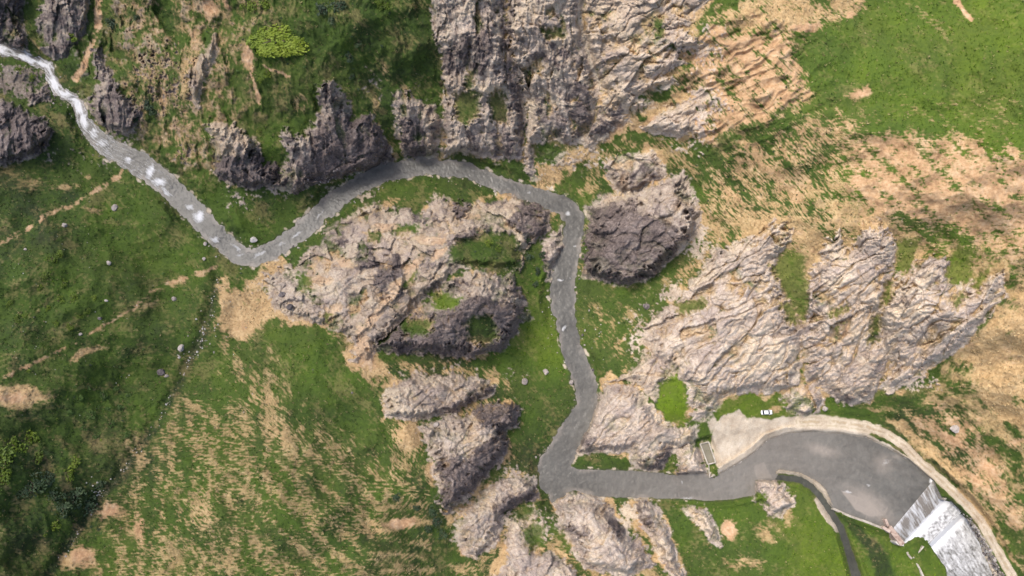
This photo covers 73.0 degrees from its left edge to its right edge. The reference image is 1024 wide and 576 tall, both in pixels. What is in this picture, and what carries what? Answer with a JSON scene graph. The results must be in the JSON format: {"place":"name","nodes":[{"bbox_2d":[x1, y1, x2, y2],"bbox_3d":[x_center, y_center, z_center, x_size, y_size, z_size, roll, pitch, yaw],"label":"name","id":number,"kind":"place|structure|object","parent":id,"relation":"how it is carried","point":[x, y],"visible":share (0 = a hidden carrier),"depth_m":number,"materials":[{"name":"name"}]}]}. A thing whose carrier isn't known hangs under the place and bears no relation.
{"place":"outdoors","nodes":[
{"label":"outdoors","id":0,"kind":"place"},
{"bbox_2d":[0,44,712,502],"bbox_3d":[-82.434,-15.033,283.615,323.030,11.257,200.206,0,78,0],"label":"river","id":1,"kind":"structure","parent":0,"point":[560,476],"depth_m":286.71,"materials":[{"name":"liquid"}]},
{"bbox_2d":[0,0,1023,575],"bbox_3d":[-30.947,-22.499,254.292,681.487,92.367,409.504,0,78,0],"label":"terrain","id":2,"kind":"structure","parent":0,"point":[736,436],"depth_m":258.28,"materials":[{"name":"green plant"}]},
{"bbox_2d":[0,466,13,485],"bbox_3d":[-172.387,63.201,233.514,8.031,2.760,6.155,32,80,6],"label":"bush","id":3,"kind":"object","parent":2,"relation":"on","point":[5,478],"visible":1,"depth_m":233.05,"materials":[{"name":"green plant"}]},
{"bbox_2d":[0,446,15,474],"bbox_3d":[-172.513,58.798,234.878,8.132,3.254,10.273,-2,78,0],"label":"bush","id":4,"kind":"object","parent":2,"relation":"on","point":[3,454],"visible":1,"depth_m":234.87,"materials":[{"name":"green plant"}]},
{"bbox_2d":[0,0,26,50],"bbox_3d":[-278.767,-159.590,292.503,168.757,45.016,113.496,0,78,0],"label":"rock cliff","id":5,"kind":"structure","parent":2,"relation":"on","point":[10,10],"depth_m":290.85,"materials":[{"name":"grey stone"}]},
{"bbox_2d":[7,436,27,452],"bbox_3d":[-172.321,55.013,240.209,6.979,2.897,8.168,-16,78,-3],"label":"bush","id":6,"kind":"object","parent":2,"relation":"on","point":[14,441],"visible":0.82,"depth_m":240.39,"materials":[{"name":"green plant"}]},
{"bbox_2d":[14,314,21,323],"bbox_3d":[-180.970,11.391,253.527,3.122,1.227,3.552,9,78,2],"label":"bush","id":7,"kind":"object","parent":2,"relation":"on","point":[16,319],"visible":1,"depth_m":253.33,"materials":[{"name":"green plant"}]},
{"bbox_2d":[16,485,28,498],"bbox_3d":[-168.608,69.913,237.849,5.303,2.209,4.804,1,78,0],"label":"bush","id":8,"kind":"object","parent":2,"relation":"on","point":[23,494],"visible":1,"depth_m":237.39,"materials":[{"name":"green plant"}]},
{"bbox_2d":[0,97,53,163],"bbox_3d":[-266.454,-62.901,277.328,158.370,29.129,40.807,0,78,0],"label":"rock cliff","id":9,"kind":"structure","parent":2,"relation":"on","point":[25,133],"depth_m":277.37,"materials":[{"name":"grey stone"}]},
{"bbox_2d":[23,430,40,445],"bbox_3d":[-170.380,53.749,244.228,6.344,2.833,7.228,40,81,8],"label":"bush","id":10,"kind":"object","parent":2,"relation":"on","point":[32,435],"visible":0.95,"depth_m":244.25,"materials":[{"name":"green plant"}]},
{"bbox_2d":[22,84,49,103],"bbox_3d":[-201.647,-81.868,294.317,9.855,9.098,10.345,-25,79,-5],"label":"rock outcrop","id":11,"kind":"object","parent":2,"relation":"on","point":[35,93],"visible":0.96,"depth_m":292.06,"materials":[{"name":"grey stone"}]},
{"bbox_2d":[26,469,48,497],"bbox_3d":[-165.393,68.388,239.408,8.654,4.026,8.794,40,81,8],"label":"bush","id":12,"kind":"object","parent":2,"relation":"on","point":[35,487],"visible":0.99,"depth_m":239.07,"materials":[{"name":"green plant"}]},
{"bbox_2d":[35,449,42,464],"bbox_3d":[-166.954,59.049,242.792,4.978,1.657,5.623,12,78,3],"label":"bush","id":13,"kind":"object","parent":2,"relation":"on","point":[39,457],"visible":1,"depth_m":242.57,"materials":[{"name":"green plant"}]},
{"bbox_2d":[41,270,50,281],"bbox_3d":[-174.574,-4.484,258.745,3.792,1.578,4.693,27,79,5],"label":"bush","id":14,"kind":"object","parent":2,"relation":"on","point":[47,273],"visible":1,"depth_m":258.64,"materials":[{"name":"green plant"}]},
{"bbox_2d":[44,470,54,487],"bbox_3d":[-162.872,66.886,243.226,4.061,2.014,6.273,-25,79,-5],"label":"bush","id":15,"kind":"object","parent":2,"relation":"on","point":[50,481],"visible":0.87,"depth_m":243.04,"materials":[{"name":"green plant"}]},
{"bbox_2d":[44,253,58,263],"bbox_3d":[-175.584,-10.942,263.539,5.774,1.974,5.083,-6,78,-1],"label":"bush","id":16,"kind":"object","parent":2,"relation":"on","point":[51,257],"visible":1,"depth_m":263.49,"materials":[{"name":"green plant"}]},
{"bbox_2d":[50,518,61,530],"bbox_3d":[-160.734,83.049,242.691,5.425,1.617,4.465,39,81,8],"label":"bush","id":17,"kind":"object","parent":2,"relation":"on","point":[56,524],"visible":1,"depth_m":242.62,"materials":[{"name":"green plant"}]},
{"bbox_2d":[47,487,67,505],"bbox_3d":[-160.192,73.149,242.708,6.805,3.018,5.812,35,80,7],"label":"bush","id":18,"kind":"object","parent":2,"relation":"on","point":[53,497],"visible":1,"depth_m":242.42,"materials":[{"name":"green plant"}]},
{"bbox_2d":[56,296,63,303],"bbox_3d":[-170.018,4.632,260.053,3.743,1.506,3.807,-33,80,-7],"label":"bush","id":19,"kind":"object","parent":2,"relation":"on","point":[60,298],"visible":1,"depth_m":259.94,"materials":[{"name":"green plant"}]},
{"bbox_2d":[34,0,89,60],"bbox_3d":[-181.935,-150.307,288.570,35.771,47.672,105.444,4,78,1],"label":"rock cliff","id":20,"kind":"structure","parent":2,"relation":"on","point":[62,20],"depth_m":285.94,"materials":[{"name":"grey stone"}]},
{"bbox_2d":[68,34,76,41],"bbox_3d":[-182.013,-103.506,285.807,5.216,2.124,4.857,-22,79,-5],"label":"bush","id":21,"kind":"object","parent":20,"relation":"on","point":[73,38],"visible":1,"depth_m":285.59,"materials":[{"name":"green plant"}]},
{"bbox_2d":[51,502,72,518],"bbox_3d":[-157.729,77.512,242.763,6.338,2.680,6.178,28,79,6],"label":"bush","id":22,"kind":"object","parent":2,"relation":"on","point":[64,507],"visible":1,"depth_m":242.49,"materials":[{"name":"green plant"}]},
{"bbox_2d":[61,278,67,287],"bbox_3d":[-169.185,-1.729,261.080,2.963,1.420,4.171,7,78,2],"label":"bush","id":23,"kind":"object","parent":2,"relation":"on","point":[63,284],"visible":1,"depth_m":261.01,"materials":[{"name":"green plant"}]},
{"bbox_2d":[65,469,74,481],"bbox_3d":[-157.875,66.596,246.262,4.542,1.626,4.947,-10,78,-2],"label":"bush","id":24,"kind":"object","parent":2,"relation":"on","point":[69,476],"visible":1,"depth_m":246.13,"materials":[{"name":"green plant"}]},
{"bbox_2d":[70,293,77,302],"bbox_3d":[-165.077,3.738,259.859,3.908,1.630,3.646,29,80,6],"label":"bush","id":25,"kind":"object","parent":2,"relation":"on","point":[73,298],"visible":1,"depth_m":259.80,"materials":[{"name":"green plant"}]},
{"bbox_2d":[68,454,81,471],"bbox_3d":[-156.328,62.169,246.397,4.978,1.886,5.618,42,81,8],"label":"bush","id":26,"kind":"object","parent":2,"relation":"on","point":[76,460],"visible":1,"depth_m":246.08,"materials":[{"name":"green plant"}]},
{"bbox_2d":[69,487,87,509],"bbox_3d":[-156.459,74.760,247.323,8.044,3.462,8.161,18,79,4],"label":"bush","id":27,"kind":"object","parent":2,"relation":"on","point":[76,493],"visible":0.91,"depth_m":246.98,"materials":[{"name":"green plant"}]},
{"bbox_2d":[82,495,97,515],"bbox_3d":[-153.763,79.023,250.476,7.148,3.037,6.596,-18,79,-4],"label":"bush","id":28,"kind":"object","parent":2,"relation":"on","point":[88,506],"visible":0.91,"depth_m":250.35,"materials":[{"name":"green plant"}]},
{"bbox_2d":[86,410,95,419],"bbox_3d":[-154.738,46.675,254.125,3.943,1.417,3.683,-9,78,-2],"label":"bush","id":29,"kind":"object","parent":2,"relation":"on","point":[90,417],"visible":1,"depth_m":253.86,"materials":[{"name":"green plant"}]},
{"bbox_2d":[93,480,106,489],"bbox_3d":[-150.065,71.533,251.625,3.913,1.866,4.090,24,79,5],"label":"bush","id":30,"kind":"object","parent":2,"relation":"on","point":[99,484],"visible":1,"depth_m":251.42,"materials":[{"name":"green plant"}]},
{"bbox_2d":[100,391,107,400],"bbox_3d":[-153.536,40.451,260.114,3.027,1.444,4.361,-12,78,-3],"label":"bush","id":31,"kind":"object","parent":2,"relation":"on","point":[102,397],"visible":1,"depth_m":260.01,"materials":[{"name":"green plant"}]},
{"bbox_2d":[105,18,116,28],"bbox_3d":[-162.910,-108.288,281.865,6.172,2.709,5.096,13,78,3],"label":"bush","id":32,"kind":"object","parent":2,"relation":"on","point":[111,23],"visible":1,"depth_m":281.47,"materials":[{"name":"green plant"}]},
{"bbox_2d":[108,419,114,427],"bbox_3d":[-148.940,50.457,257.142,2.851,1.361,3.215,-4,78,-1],"label":"bush","id":33,"kind":"object","parent":2,"relation":"on","point":[112,423],"visible":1,"depth_m":256.97,"materials":[{"name":"green plant"}]},
{"bbox_2d":[85,44,142,135],"bbox_3d":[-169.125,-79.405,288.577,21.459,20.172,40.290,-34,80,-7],"label":"rock outcrop","id":34,"kind":"object","parent":2,"relation":"on","point":[113,106],"visible":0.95,"depth_m":284.30,"materials":[{"name":"grey stone"}]},
{"bbox_2d":[111,204,117,210],"bbox_3d":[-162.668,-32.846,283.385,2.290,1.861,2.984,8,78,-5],"label":"boulder","id":35,"kind":"object","parent":2,"relation":"on","point":[114,207],"visible":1,"depth_m":282.77,"materials":[{"name":"stone"}]},
{"bbox_2d":[116,405,123,411],"bbox_3d":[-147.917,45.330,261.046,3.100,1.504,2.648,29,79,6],"label":"bush","id":36,"kind":"object","parent":2,"relation":"on","point":[119,407],"visible":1,"depth_m":260.97,"materials":[{"name":"green plant"}]},
{"bbox_2d":[124,431,131,439],"bbox_3d":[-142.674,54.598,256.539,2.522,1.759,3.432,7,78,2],"label":"bush","id":37,"kind":"object","parent":2,"relation":"on","point":[127,435],"visible":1,"depth_m":256.58,"materials":[{"name":"green plant"}]},
{"bbox_2d":[141,97,150,106],"bbox_3d":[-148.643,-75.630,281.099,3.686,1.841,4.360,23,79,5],"label":"bush","id":38,"kind":"object","parent":2,"relation":"on","point":[146,102],"visible":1,"depth_m":280.83,"materials":[{"name":"green plant"}]},
{"bbox_2d":[144,105,156,115],"bbox_3d":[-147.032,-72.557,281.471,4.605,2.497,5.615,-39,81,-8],"label":"bush","id":39,"kind":"object","parent":2,"relation":"on","point":[149,109],"visible":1,"depth_m":281.14,"materials":[{"name":"green plant"}]},
{"bbox_2d":[157,369,164,375],"bbox_3d":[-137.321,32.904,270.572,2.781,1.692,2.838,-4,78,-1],"label":"boulder","id":40,"kind":"object","parent":2,"relation":"on","point":[160,372],"visible":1,"depth_m":270.12,"materials":[{"name":"stone"}]},
{"bbox_2d":[178,344,183,351],"bbox_3d":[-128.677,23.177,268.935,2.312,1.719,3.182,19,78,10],"label":"boulder","id":41,"kind":"object","parent":2,"relation":"on","point":[180,347],"visible":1,"depth_m":268.45,"materials":[{"name":"stone"}]},
{"bbox_2d":[185,34,217,103],"bbox_3d":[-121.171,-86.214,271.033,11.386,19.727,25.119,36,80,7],"label":"rock outcrop","id":42,"kind":"object","parent":2,"relation":"on","point":[198,71],"visible":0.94,"depth_m":267.70,"materials":[{"name":"grey stone"}]},
{"bbox_2d":[206,120,278,188],"bbox_3d":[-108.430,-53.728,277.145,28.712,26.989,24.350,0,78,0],"label":"rock outcrop","id":43,"kind":"object","parent":2,"relation":"on","point":[240,160],"visible":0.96,"depth_m":273.33,"materials":[{"name":"grey stone"}]},
{"bbox_2d":[239,1,256,11],"bbox_3d":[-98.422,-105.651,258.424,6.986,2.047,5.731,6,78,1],"label":"bush","id":44,"kind":"object","parent":2,"relation":"on","point":[249,5],"visible":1,"depth_m":258.06,"materials":[{"name":"green plant"}]},
{"bbox_2d":[250,237,256,242],"bbox_3d":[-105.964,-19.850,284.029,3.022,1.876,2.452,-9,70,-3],"label":"boulder","id":45,"kind":"object","parent":2,"relation":"on","point":[253,239],"visible":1,"depth_m":283.54,"materials":[{"name":"white stone"}]},
{"bbox_2d":[259,0,270,9],"bbox_3d":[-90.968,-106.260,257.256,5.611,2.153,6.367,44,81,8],"label":"bush","id":46,"kind":"object","parent":2,"relation":"on","point":[264,4],"visible":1,"depth_m":256.72,"materials":[{"name":"green plant"}]},
{"bbox_2d":[263,69,270,77],"bbox_3d":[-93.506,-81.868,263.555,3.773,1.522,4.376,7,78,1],"label":"bush","id":47,"kind":"object","parent":2,"relation":"on","point":[267,72],"visible":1,"depth_m":263.37,"materials":[{"name":"green plant"}]},
{"bbox_2d":[245,23,309,57],"bbox_3d":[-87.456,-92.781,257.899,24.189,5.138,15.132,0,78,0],"label":"broadleaf tree","id":48,"kind":"object","parent":2,"relation":"on","point":[268,43],"visible":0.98,"depth_m":257.08,"materials":[{"name":"green plant"}]},
{"bbox_2d":[315,1,331,15],"bbox_3d":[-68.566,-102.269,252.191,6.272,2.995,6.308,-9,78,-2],"label":"bush","id":49,"kind":"object","parent":2,"relation":"on","point":[321,7],"visible":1,"depth_m":251.78,"materials":[{"name":"green plant"}]},
{"bbox_2d":[269,78,392,194],"bbox_3d":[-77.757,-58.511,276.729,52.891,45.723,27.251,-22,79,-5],"label":"rock cliff","id":50,"kind":"structure","parent":2,"relation":"on","point":[339,138],"depth_m":273.05,"materials":[{"name":"grey stone"}]},
{"bbox_2d":[327,16,335,24],"bbox_3d":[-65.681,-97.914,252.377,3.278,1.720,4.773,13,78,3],"label":"bush","id":51,"kind":"object","parent":2,"relation":"on","point":[330,19],"visible":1,"depth_m":252.12,"materials":[{"name":"green plant"}]},
{"bbox_2d":[329,1,346,12],"bbox_3d":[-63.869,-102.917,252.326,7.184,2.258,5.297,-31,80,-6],"label":"bush","id":52,"kind":"object","parent":2,"relation":"on","point":[339,4],"visible":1,"depth_m":251.93,"materials":[{"name":"green plant"}]},
{"bbox_2d":[344,51,353,62],"bbox_3d":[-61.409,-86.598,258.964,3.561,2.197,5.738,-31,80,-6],"label":"bush","id":53,"kind":"object","parent":2,"relation":"on","point":[348,55],"visible":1,"depth_m":258.67,"materials":[{"name":"green plant"}]},
{"bbox_2d":[374,0,384,5],"bbox_3d":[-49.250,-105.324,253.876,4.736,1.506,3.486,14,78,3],"label":"bush","id":54,"kind":"object","parent":2,"relation":"on","point":[377,1],"visible":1,"depth_m":253.84,"materials":[{"name":"green plant"}]},
{"bbox_2d":[377,2,391,10],"bbox_3d":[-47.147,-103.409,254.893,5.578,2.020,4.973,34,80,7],"label":"bush","id":55,"kind":"object","parent":2,"relation":"on","point":[384,4],"visible":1,"depth_m":254.63,"materials":[{"name":"green plant"}]},
{"bbox_2d":[391,492,400,502],"bbox_3d":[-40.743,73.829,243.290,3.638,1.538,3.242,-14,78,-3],"label":"bush","id":56,"kind":"object","parent":2,"relation":"on","point":[395,497],"visible":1,"depth_m":243.14,"materials":[{"name":"green plant"}]},
{"bbox_2d":[263,190,549,361],"bbox_3d":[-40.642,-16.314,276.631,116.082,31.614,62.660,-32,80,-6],"label":"rock crag","id":57,"kind":"structure","parent":2,"relation":"on","point":[378,270],"depth_m":268.94,"materials":[{"name":"grey stone"}]},
{"bbox_2d":[278,292,285,296],"bbox_3d":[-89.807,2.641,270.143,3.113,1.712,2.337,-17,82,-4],"label":"boulder","id":58,"kind":"object","parent":57,"relation":"on","point":[281,294],"visible":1,"depth_m":269.61,"materials":[{"name":"stone"}]},
{"bbox_2d":[286,304,292,309],"bbox_3d":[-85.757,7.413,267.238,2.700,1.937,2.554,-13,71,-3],"label":"boulder","id":59,"kind":"object","parent":57,"relation":"on","point":[289,306],"visible":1,"depth_m":266.60,"materials":[{"name":"stone"}]},
{"bbox_2d":[484,239,493,247],"bbox_3d":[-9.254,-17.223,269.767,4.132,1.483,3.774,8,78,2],"label":"bush","id":60,"kind":"object","parent":57,"relation":"on","point":[488,244],"visible":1,"depth_m":269.63,"materials":[{"name":"green plant"}]},
{"bbox_2d":[413,505,420,510],"bbox_3d":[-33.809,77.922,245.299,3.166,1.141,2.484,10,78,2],"label":"bush","id":61,"kind":"object","parent":2,"relation":"on","point":[416,507],"visible":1,"depth_m":245.24,"materials":[{"name":"green plant"}]},
{"bbox_2d":[393,88,441,157],"bbox_3d":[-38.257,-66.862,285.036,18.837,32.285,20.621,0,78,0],"label":"rock outcrop","id":62,"kind":"object","parent":2,"relation":"on","point":[416,117],"visible":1,"depth_m":279.07,"materials":[{"name":"grey stone"}]},
{"bbox_2d":[424,524,432,532],"bbox_3d":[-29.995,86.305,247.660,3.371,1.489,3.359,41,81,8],"label":"bush","id":63,"kind":"object","parent":2,"relation":"on","point":[427,528],"visible":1,"depth_m":247.47,"materials":[{"name":"green plant"}]},
{"bbox_2d":[428,505,437,518],"bbox_3d":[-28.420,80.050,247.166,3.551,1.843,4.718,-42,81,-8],"label":"bush","id":64,"kind":"object","parent":2,"relation":"on","point":[431,512],"visible":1,"depth_m":247.09,"materials":[{"name":"green plant"}]},
{"bbox_2d":[432,518,442,527],"bbox_3d":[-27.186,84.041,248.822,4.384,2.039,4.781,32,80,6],"label":"bush","id":65,"kind":"object","parent":2,"relation":"on","point":[436,521],"visible":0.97,"depth_m":248.70,"materials":[{"name":"green plant"}]},
{"bbox_2d":[383,370,494,419],"bbox_3d":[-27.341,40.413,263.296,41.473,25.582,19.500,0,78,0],"label":"rock outcrop","id":66,"kind":"object","parent":2,"relation":"on","point":[414,396],"visible":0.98,"depth_m":258.76,"materials":[{"name":"grey stone"}]},
{"bbox_2d":[437,527,447,539],"bbox_3d":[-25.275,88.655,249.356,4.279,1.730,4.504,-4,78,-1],"label":"bush","id":67,"kind":"object","parent":2,"relation":"on","point":[444,534],"visible":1,"depth_m":249.18,"materials":[{"name":"green plant"}]},
{"bbox_2d":[376,268,528,357],"bbox_3d":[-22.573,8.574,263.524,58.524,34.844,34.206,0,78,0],"label":"rock cliff","id":68,"kind":"structure","parent":2,"relation":"on","point":[478,294],"depth_m":258.88,"materials":[{"name":"grey stone"}]},
{"bbox_2d":[421,400,517,512],"bbox_3d":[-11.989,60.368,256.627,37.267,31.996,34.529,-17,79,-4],"label":"rock crag","id":69,"kind":"structure","parent":2,"relation":"on","point":[466,449],"depth_m":252.37,"materials":[{"name":"grey stone"}]},
{"bbox_2d":[430,0,525,159],"bbox_3d":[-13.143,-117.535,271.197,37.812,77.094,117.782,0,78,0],"label":"rock cliff","id":70,"kind":"structure","parent":2,"relation":"on","point":[483,54],"depth_m":267.58,"materials":[{"name":"grey stone"}]},
{"bbox_2d":[454,474,537,556],"bbox_3d":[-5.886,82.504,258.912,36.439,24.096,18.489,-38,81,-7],"label":"rock crag","id":71,"kind":"structure","parent":2,"relation":"on","point":[479,523],"depth_m":252.30,"materials":[{"name":"grey stone"}]},
{"bbox_2d":[522,378,527,384],"bbox_3d":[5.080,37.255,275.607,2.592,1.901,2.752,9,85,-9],"label":"boulder","id":72,"kind":"object","parent":2,"relation":"on","point":[524,381],"visible":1,"depth_m":274.92,"materials":[{"name":"stone"}]},
{"bbox_2d":[525,252,533,261],"bbox_3d":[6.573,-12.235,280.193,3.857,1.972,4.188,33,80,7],"label":"bush","id":73,"kind":"object","parent":2,"relation":"on","point":[527,256],"visible":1,"depth_m":280.09,"materials":[{"name":"green plant"}]},
{"bbox_2d":[492,513,582,575],"bbox_3d":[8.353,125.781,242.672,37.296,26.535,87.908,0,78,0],"label":"rock outcrop","id":74,"kind":"object","parent":2,"relation":"on","point":[518,561],"visible":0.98,"depth_m":248.90,"materials":[{"name":"grey stone"}]},
{"bbox_2d":[535,267,540,276],"bbox_3d":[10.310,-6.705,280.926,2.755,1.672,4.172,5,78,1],"label":"bush","id":75,"kind":"object","parent":2,"relation":"on","point":[538,272],"visible":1,"depth_m":280.71,"materials":[{"name":"green plant"}]},
{"bbox_2d":[505,0,599,177],"bbox_3d":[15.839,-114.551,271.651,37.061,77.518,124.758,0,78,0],"label":"rock cliff","id":76,"kind":"structure","parent":2,"relation":"on","point":[569,87],"depth_m":263.06,"materials":[{"name":"grey stone"}]},
{"bbox_2d":[542,227,564,278],"bbox_3d":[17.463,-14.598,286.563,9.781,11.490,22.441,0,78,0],"label":"rock outcrop","id":77,"kind":"object","parent":2,"relation":"on","point":[553,245],"visible":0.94,"depth_m":284.14,"materials":[{"name":"grey stone"}]},
{"bbox_2d":[554,490,655,574],"bbox_3d":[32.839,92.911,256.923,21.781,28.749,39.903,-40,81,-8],"label":"rock crag","id":78,"kind":"structure","parent":2,"relation":"on","point":[601,539],"depth_m":251.58,"materials":[{"name":"grey stone"}]},
{"bbox_2d":[605,149,663,191],"bbox_3d":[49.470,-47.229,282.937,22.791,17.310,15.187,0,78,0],"label":"rock outcrop","id":79,"kind":"object","parent":2,"relation":"on","point":[634,170],"visible":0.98,"depth_m":279.13,"materials":[{"name":"grey stone"}]},
{"bbox_2d":[577,383,695,469],"bbox_3d":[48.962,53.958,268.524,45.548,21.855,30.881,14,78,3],"label":"rock crag","id":80,"kind":"structure","parent":2,"relation":"on","point":[627,416],"depth_m":263.55,"materials":[{"name":"grey stone"}]},
{"bbox_2d":[583,171,700,284],"bbox_3d":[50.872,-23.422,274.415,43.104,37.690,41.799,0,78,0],"label":"rock crag","id":81,"kind":"structure","parent":2,"relation":"on","point":[632,236],"depth_m":267.88,"materials":[{"name":"grey stone"}]},
{"bbox_2d":[606,340,678,402],"bbox_3d":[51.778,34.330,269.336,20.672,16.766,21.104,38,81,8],"label":"rock outcrop","id":82,"kind":"object","parent":2,"relation":"on","point":[649,373],"visible":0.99,"depth_m":264.94,"materials":[{"name":"grey stone"}]},
{"bbox_2d":[579,0,708,149],"bbox_3d":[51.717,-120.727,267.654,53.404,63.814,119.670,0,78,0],"label":"rock cliff","id":83,"kind":"structure","parent":2,"relation":"on","point":[624,88],"depth_m":254.75,"materials":[{"name":"grey stone"}]},
{"bbox_2d":[643,304,649,309],"bbox_3d":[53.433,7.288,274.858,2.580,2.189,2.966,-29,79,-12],"label":"boulder","id":84,"kind":"object","parent":2,"relation":"on","point":[646,306],"visible":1,"depth_m":274.10,"materials":[{"name":"stone"}]},
{"bbox_2d":[634,497,683,575],"bbox_3d":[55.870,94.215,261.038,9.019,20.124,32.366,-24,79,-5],"label":"rock outcrop","id":85,"kind":"object","parent":2,"relation":"on","point":[652,520],"visible":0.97,"depth_m":257.41,"materials":[{"name":"grey stone"}]},
{"bbox_2d":[641,98,694,138],"bbox_3d":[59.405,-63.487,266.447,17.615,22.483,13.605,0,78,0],"label":"rock outcrop","id":86,"kind":"object","parent":2,"relation":"on","point":[678,120],"visible":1,"depth_m":261.17,"materials":[{"name":"beige stone"}]},
{"bbox_2d":[677,443,710,475],"bbox_3d":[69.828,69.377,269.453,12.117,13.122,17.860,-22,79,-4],"label":"rock outcrop","id":87,"kind":"object","parent":2,"relation":"on","point":[690,459],"visible":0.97,"depth_m":266.34,"materials":[{"name":"grey stone"}]},
{"bbox_2d":[685,506,719,543],"bbox_3d":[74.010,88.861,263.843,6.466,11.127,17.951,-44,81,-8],"label":"rock outcrop","id":88,"kind":"object","parent":2,"relation":"on","point":[702,515],"visible":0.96,"depth_m":261.89,"materials":[{"name":"grey stone"}]},
{"bbox_2d":[699,441,715,464],"bbox_3d":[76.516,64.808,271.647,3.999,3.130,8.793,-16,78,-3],"label":"settling tank","id":89,"kind":"object","parent":2,"relation":"on","point":[708,455],"visible":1,"depth_m":270.77,"materials":[{"name":"concrete"}]},
{"bbox_2d":[639,213,802,420],"bbox_3d":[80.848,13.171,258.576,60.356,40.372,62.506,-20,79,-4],"label":"rock cliff","id":90,"kind":"structure","parent":2,"relation":"on","point":[765,357],"depth_m":257.21,"materials":[{"name":"grey stone"}]},
{"bbox_2d":[761,410,771,414],"bbox_3d":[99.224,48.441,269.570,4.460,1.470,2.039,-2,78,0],"label":"parked car","id":91,"kind":"object","parent":2,"relation":"on","point":[766,412],"visible":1,"depth_m":269.24,"materials":[{"name":"white paint"}]},
{"bbox_2d":[754,480,793,515],"bbox_3d":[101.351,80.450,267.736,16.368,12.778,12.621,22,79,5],"label":"rock outcrop","id":92,"kind":"object","parent":2,"relation":"on","point":[778,499],"visible":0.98,"depth_m":264.69,"materials":[{"name":"grey stone"}]},
{"bbox_2d":[785,380,821,417],"bbox_3d":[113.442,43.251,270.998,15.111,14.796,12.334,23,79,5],"label":"rock outcrop","id":93,"kind":"object","parent":2,"relation":"on","point":[795,396],"visible":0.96,"depth_m":268.03,"materials":[{"name":"grey stone"}]},
{"bbox_2d":[798,215,897,403],"bbox_3d":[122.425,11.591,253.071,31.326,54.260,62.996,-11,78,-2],"label":"rock cliff","id":94,"kind":"structure","parent":2,"relation":"on","point":[861,268],"depth_m":248.50,"materials":[{"name":"grey stone"}]},
{"bbox_2d":[831,507,881,528],"bbox_3d":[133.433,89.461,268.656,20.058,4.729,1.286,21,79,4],"label":"concrete wall","id":95,"kind":"structure","parent":2,"relation":"on","point":[853,517],"depth_m":266.41,"materials":[{"name":"grey concrete"}]},
{"bbox_2d":[881,480,946,545],"bbox_3d":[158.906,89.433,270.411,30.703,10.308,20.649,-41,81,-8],"label":"weir","id":96,"kind":"object","parent":2,"relation":"on","point":[895,537],"visible":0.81,"depth_m":265.26,"materials":[{"name":"stone"}]},
{"bbox_2d":[894,481,942,541],"bbox_3d":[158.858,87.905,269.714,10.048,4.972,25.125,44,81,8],"label":"cascade","id":97,"kind":"object","parent":96,"relation":"on","point":[924,507],"visible":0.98,"depth_m":269.46,"materials":[{"name":"liquid"}]},
{"bbox_2d":[916,563,923,575],"bbox_3d":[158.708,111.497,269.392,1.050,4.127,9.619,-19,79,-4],"label":"retaining wall","id":98,"kind":"structure","parent":2,"relation":"on","point":[920,571],"depth_m":267.87,"materials":[{"name":"concrete"}]},
{"bbox_2d":[905,501,960,542],"bbox_3d":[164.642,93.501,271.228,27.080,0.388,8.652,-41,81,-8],"label":"plunge basin","id":99,"kind":"object","parent":2,"relation":"on","point":[940,517],"visible":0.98,"depth_m":271.63,"materials":[{"name":"liquid"}]},
{"bbox_2d":[878,250,1004,392],"bbox_3d":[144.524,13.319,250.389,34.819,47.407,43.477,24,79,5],"label":"rock cliff","id":100,"kind":"structure","parent":2,"relation":"on","point":[912,320],"depth_m":238.92,"materials":[{"name":"grey stone"}]},
{"bbox_2d":[950,425,959,432],"bbox_3d":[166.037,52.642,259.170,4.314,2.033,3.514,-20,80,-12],"label":"boulder","id":101,"kind":"object","parent":2,"relation":"on","point":[954,428],"visible":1,"depth_m":258.45,"materials":[{"name":"stone"}]},
{"bbox_2d":[671,432,931,527],"bbox_3d":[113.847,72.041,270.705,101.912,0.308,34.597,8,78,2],"label":"pool","id":102,"kind":"structure","parent":0,"point":[866,479],"depth_m":270.49,"materials":[{"name":"liquid"}]},
{"bbox_2d":[775,475,860,575],"bbox_3d":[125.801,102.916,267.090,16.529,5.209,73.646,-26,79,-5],"label":"canal","id":103,"kind":"structure","parent":0,"point":[852,564],"depth_m":268.95,"materials":[{"name":"liquid"}]},
{"bbox_2d":[928,511,962,546],"bbox_3d":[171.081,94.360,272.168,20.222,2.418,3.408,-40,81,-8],"label":"cascade","id":104,"kind":"object","parent":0,"point":[945,530],"visible":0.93,"depth_m":272.06,"materials":[{"name":"liquid"}]},
{"bbox_2d":[932,516,991,575],"bbox_3d":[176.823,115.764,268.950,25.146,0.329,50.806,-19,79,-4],"label":"river","id":105,"kind":"structure","parent":0,"point":[956,548],"depth_m":271.51,"materials":[{"name":"liquid"}]}
]}

